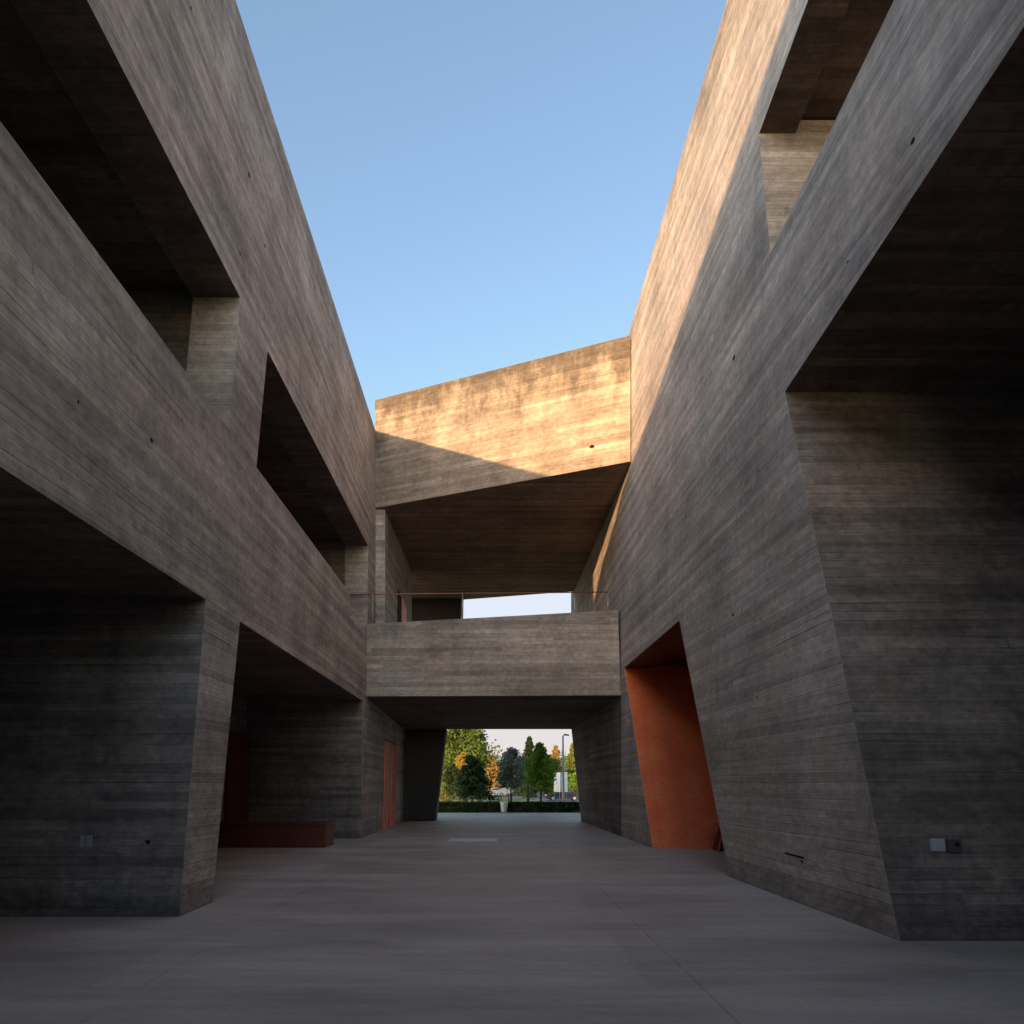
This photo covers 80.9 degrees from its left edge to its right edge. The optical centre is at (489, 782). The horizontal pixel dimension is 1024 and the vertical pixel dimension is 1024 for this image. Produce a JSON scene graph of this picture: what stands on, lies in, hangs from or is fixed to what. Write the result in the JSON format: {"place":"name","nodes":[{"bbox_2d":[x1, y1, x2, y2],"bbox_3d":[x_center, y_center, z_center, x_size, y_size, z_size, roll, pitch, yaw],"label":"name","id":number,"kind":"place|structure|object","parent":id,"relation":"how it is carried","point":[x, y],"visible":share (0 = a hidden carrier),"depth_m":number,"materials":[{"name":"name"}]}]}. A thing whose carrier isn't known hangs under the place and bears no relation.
{"place":"outdoors","nodes":[
{"label":"outdoors","id":0,"kind":"place"},
{"bbox_2d":[406,729,446,820],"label":"gate pier","id":1,"kind":"structure","parent":0,"point":[425,751],"depth_m":25.40,"materials":[{"name":"concrete"}]},
{"bbox_2d":[236,0,726,773],"label":"sky","id":2,"kind":"structure","parent":0,"point":[482,186],"materials":[{"name":"blue"}]},
{"bbox_2d":[438,792,579,812],"bbox_3d":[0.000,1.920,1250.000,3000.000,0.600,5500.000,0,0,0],"label":"ground","id":3,"kind":"structure","parent":0,"point":[505,799],"depth_m":72.00,"materials":[{"name":"green plant"}]},
{"bbox_2d":[439,782,455,801],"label":"tree","id":4,"kind":"object","parent":3,"relation":"on","point":[444,796],"visible":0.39,"depth_m":49.90,"materials":[{"name":"green plant"}]},
{"bbox_2d":[439,729,460,800],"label":"tree","id":5,"kind":"object","parent":3,"relation":"on","point":[443,776],"visible":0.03,"depth_m":59.35,"materials":[{"name":"green plant"}]},
{"bbox_2d":[442,763,460,801],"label":"tree","id":6,"kind":"object","parent":3,"relation":"on","point":[450,772],"visible":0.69,"depth_m":43.81,"materials":[{"name":"green plant"}]},
{"bbox_2d":[455,752,466,801],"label":"tree","id":7,"kind":"object","parent":3,"relation":"on","point":[460,759],"visible":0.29,"depth_m":46.62,"materials":[{"name":"orange plant"}]},
{"bbox_2d":[438,801,500,811],"bbox_3d":[-4.237,1.325,33.432,9.724,0.664,1.041,0,0,0],"label":"hedge","id":8,"kind":"object","parent":3,"relation":"on","point":[466,806],"visible":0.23,"depth_m":33.01,"materials":[{"name":"green plant"}]},
{"bbox_2d":[443,754,501,801],"bbox_3d":[-1.136,-0.093,39.526,3.882,3.628,3.512,0,0,0],"label":"tree","id":9,"kind":"object","parent":3,"relation":"on","point":[472,780],"visible":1,"depth_m":39.15,"materials":[{"name":"green plant"}]},
{"bbox_2d":[443,729,502,800],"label":"tree","id":10,"kind":"object","parent":3,"relation":"on","point":[471,741],"visible":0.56,"depth_m":51.06,"materials":[{"name":"green plant"}]},
{"bbox_2d":[484,755,503,795],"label":"tree","id":11,"kind":"object","parent":3,"relation":"on","point":[491,773],"visible":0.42,"depth_m":99.15,"materials":[{"name":"orange plant"}]},
{"bbox_2d":[500,802,507,811],"bbox_3d":[0.765,1.320,32.750,0.450,0.540,0.450,0,0,0],"label":"planter","id":12,"kind":"object","parent":3,"relation":"on","point":[503,806],"visible":1,"depth_m":32.61,"materials":[{"name":"white paint"}]},
{"bbox_2d":[491,747,529,801],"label":"tree","id":13,"kind":"object","parent":3,"relation":"on","point":[510,755],"visible":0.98,"depth_m":40.60,"materials":[{"name":"green plant"}]},
{"bbox_2d":[516,736,534,804],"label":"tree","id":14,"kind":"object","parent":3,"relation":"on","point":[529,748],"visible":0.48,"depth_m":43.93,"materials":[{"name":"green plant"}]},
{"bbox_2d":[515,777,539,796],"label":"tree","id":15,"kind":"object","parent":3,"relation":"on","point":[522,791],"visible":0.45,"depth_m":91.35,"materials":[{"name":"green plant"}]},
{"bbox_2d":[495,750,569,791],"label":"wood","id":16,"kind":"object","parent":3,"relation":"on","point":[565,758],"visible":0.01,"depth_m":132.30,"materials":[{"name":"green plant"}]},
{"bbox_2d":[521,741,557,809],"bbox_3d":[2.724,-0.295,33.182,2.078,4.033,1.939,0,0,12],"label":"tree","id":17,"kind":"object","parent":3,"relation":"on","point":[539,760],"visible":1,"depth_m":32.86,"materials":[{"name":"green plant"}]},
{"bbox_2d":[507,801,579,811],"bbox_3d":[6.019,1.326,33.434,10.180,0.668,1.050,0,0,0],"label":"hedge","id":18,"kind":"object","parent":3,"relation":"on","point":[521,806],"visible":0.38,"depth_m":33.02,"materials":[{"name":"green plant"}]},
{"bbox_2d":[537,757,568,795],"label":"tree","id":19,"kind":"object","parent":3,"relation":"on","point":[558,769],"visible":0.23,"depth_m":87.37,"materials":[{"name":"green plant"}]},
{"bbox_2d":[551,745,561,765],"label":"tree","id":20,"kind":"object","parent":3,"relation":"on","point":[555,754],"visible":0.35,"depth_m":97.73,"materials":[{"name":"orange plant"}]},
{"bbox_2d":[554,773,559,801],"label":"sign panel","id":21,"kind":"object","parent":3,"relation":"on","point":[557,786],"visible":0.7,"depth_m":58.00,"materials":[{"name":"white paint"}]},
{"bbox_2d":[561,772,566,801],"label":"sign panel","id":22,"kind":"object","parent":3,"relation":"on","point":[565,773],"visible":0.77,"depth_m":57.00,"materials":[{"name":"metal"}]},
{"bbox_2d":[562,734,568,806],"bbox_3d":[4.200,-0.568,33.600,0.440,4.376,0.280,0,0,0],"label":"lamp post","id":23,"kind":"object","parent":3,"relation":"on","point":[563,787],"visible":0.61,"depth_m":33.56,"materials":[{"name":"grey metal"}]},
{"bbox_2d":[564,743,576,789],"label":"tree","id":24,"kind":"object","parent":3,"relation":"on","point":[571,770],"visible":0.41,"depth_m":95.74,"materials":[{"name":"green plant"}]},
{"bbox_2d":[567,772,576,791],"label":"tree","id":25,"kind":"object","parent":3,"relation":"on","point":[569,784],"visible":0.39,"depth_m":85.75,"materials":[{"name":"green plant"}]},
{"bbox_2d":[571,759,577,792],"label":"tree","id":26,"kind":"object","parent":3,"relation":"on","point":[574,777],"visible":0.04,"depth_m":82.24,"materials":[{"name":"green plant"}]},
{"bbox_2d":[0,813,1023,1023],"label":"courtyard floor","id":27,"kind":"structure","parent":0,"point":[549,918],"depth_m":5.73,"materials":[{"name":"grey concrete"}]},
{"bbox_2d":[0,0,411,916],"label":"concrete building","id":28,"kind":"structure","parent":27,"relation":"on","point":[198,542],"depth_m":7.67,"materials":[{"name":"grey concrete"}]},
{"bbox_2d":[80,835,85,846],"bbox_3d":[-4.966,0.711,7.323,0.067,0.138,0.053,0,0,0],"label":"wall switch","id":29,"kind":"object","parent":28,"relation":"attached to","point":[82,840],"depth_m":7.31,"materials":[{"name":"grey plastic"}]},
{"bbox_2d":[86,835,92,846],"bbox_3d":[-4.887,0.711,7.323,0.067,0.138,0.053,0,0,0],"label":"wall switch","id":30,"kind":"object","parent":28,"relation":"attached to","point":[89,840],"depth_m":7.31,"materials":[{"name":"grey plastic"}]},
{"bbox_2d":[224,730,248,820],"bbox_3d":[-6.962,0.090,16.515,0.065,2.980,1.529,0,0,0],"label":"copper door","id":31,"kind":"structure","parent":28,"relation":"in","point":[237,759],"depth_m":16.47,"materials":[{"name":"brown metal"}]},
{"bbox_2d":[382,739,397,829],"bbox_3d":[-3.635,0.033,22.010,0.100,3.125,3.019,0,0,0],"label":"copper door","id":32,"kind":"structure","parent":28,"relation":"in","point":[385,821],"depth_m":21.79,"materials":[{"name":"metal"}]},
{"bbox_2d":[397,589,406,621],"bbox_3d":[-3.353,-5.535,22.750,0.092,3.229,2.101,0,0,1],"label":"copper door","id":33,"kind":"structure","parent":28,"relation":"in","point":[401,608],"depth_m":22.68,"materials":[{"name":"brown metal"}]},
{"bbox_2d":[218,821,335,847],"bbox_3d":[-5.480,1.292,15.220,2.900,0.605,0.880,0,0,0],"label":"bench","id":34,"kind":"object","parent":27,"relation":"on","point":[276,834],"visible":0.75,"depth_m":14.82,"materials":[{"name":"red metal"}]},
{"bbox_2d":[448,838,496,841],"bbox_3d":[-0.475,1.602,16.850,1.350,0.016,0.900,0,0,0],"label":"floor cover","id":35,"kind":"object","parent":27,"relation":"on","point":[472,839],"visible":1,"depth_m":16.63,"materials":[{"name":"grey metal"}]},
{"bbox_2d":[704,821,723,850],"bbox_3d":[5.980,1.257,14.225,1.640,0.674,0.550,0,0,0],"label":"copper bench","id":36,"kind":"object","parent":27,"relation":"on","point":[718,844],"visible":0.32,"depth_m":14.15,"materials":[{"name":"brown metal"}]},
{"bbox_2d":[571,0,1023,940],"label":"concrete building","id":37,"kind":"structure","parent":27,"relation":"on","point":[805,566],"depth_m":7.93,"materials":[{"name":"grey concrete"}]},
{"bbox_2d":[366,610,620,728],"bbox_3d":[-1.300,-3.715,24.114,11.400,2.909,12.371,0,0,0],"label":"footbridge","id":38,"kind":"object","parent":37,"relation":"attached to","point":[552,671],"visible":0.92,"depth_m":17.99,"materials":[{"name":"concrete"}]},
{"bbox_2d":[412,598,461,620],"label":"terrace back wall","id":39,"kind":"structure","parent":38,"relation":"on","point":[425,609],"depth_m":29.00,"materials":[{"name":"concrete"}]},
{"bbox_2d":[350,592,607,623],"bbox_3d":[-0.363,-5.284,18.121,7.876,0.987,0.055,0,0,0],"label":"bridge railing","id":40,"kind":"object","parent":38,"relation":"on","point":[372,594],"visible":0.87,"depth_m":18.10,"materials":[{"name":"brown metal"}]},
{"bbox_2d":[375,335,629,599],"bbox_3d":[-1.048,-10.695,23.540,9.905,3.510,13.718,0,0,0],"label":"cantilevered roof box","id":41,"kind":"object","parent":37,"relation":"attached to","point":[506,479],"visible":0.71,"depth_m":18.72,"materials":[{"name":"concrete"}]},
{"bbox_2d":[785,852,803,862],"bbox_3d":[4.124,1.010,8.112,0.030,0.098,0.488,0,0,-1],"label":"wall slot","id":42,"kind":"object","parent":37,"relation":"attached to","point":[795,856],"depth_m":8.05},
{"bbox_2d":[929,839,945,850],"bbox_3d":[4.752,0.657,6.375,0.158,0.129,0.080,0,0,0],"label":"switch plate","id":43,"kind":"object","parent":37,"relation":"attached to","point":[937,844],"visible":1,"depth_m":6.35,"materials":[{"name":"grey plastic"}]},
{"bbox_2d":[945,839,961,851],"bbox_3d":[4.920,0.665,6.370,0.171,0.134,0.087,0,0,0],"label":"wall socket","id":44,"kind":"object","parent":37,"relation":"attached to","point":[953,845],"depth_m":6.35,"materials":[{"name":"grey plastic"}]},
{"bbox_2d":[447,794,578,801],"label":"road","id":45,"kind":"structure","parent":0,"point":[535,798],"depth_m":91.04,"materials":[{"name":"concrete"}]},
{"bbox_2d":[490,788,506,796],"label":"parked car","id":46,"kind":"object","parent":45,"relation":"on","point":[498,791],"visible":0.58,"depth_m":97.17,"materials":[{"name":"silver metal"}]},
{"bbox_2d":[501,785,515,794],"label":"parked van","id":47,"kind":"object","parent":45,"relation":"on","point":[508,791],"visible":0.2,"depth_m":107.07,"materials":[{"name":"white paint"}]},
{"bbox_2d":[545,789,578,800],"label":"parked car","id":48,"kind":"object","parent":45,"relation":"on","point":[572,795],"visible":0.8,"depth_m":74.17,"materials":[{"name":"grey paint"}]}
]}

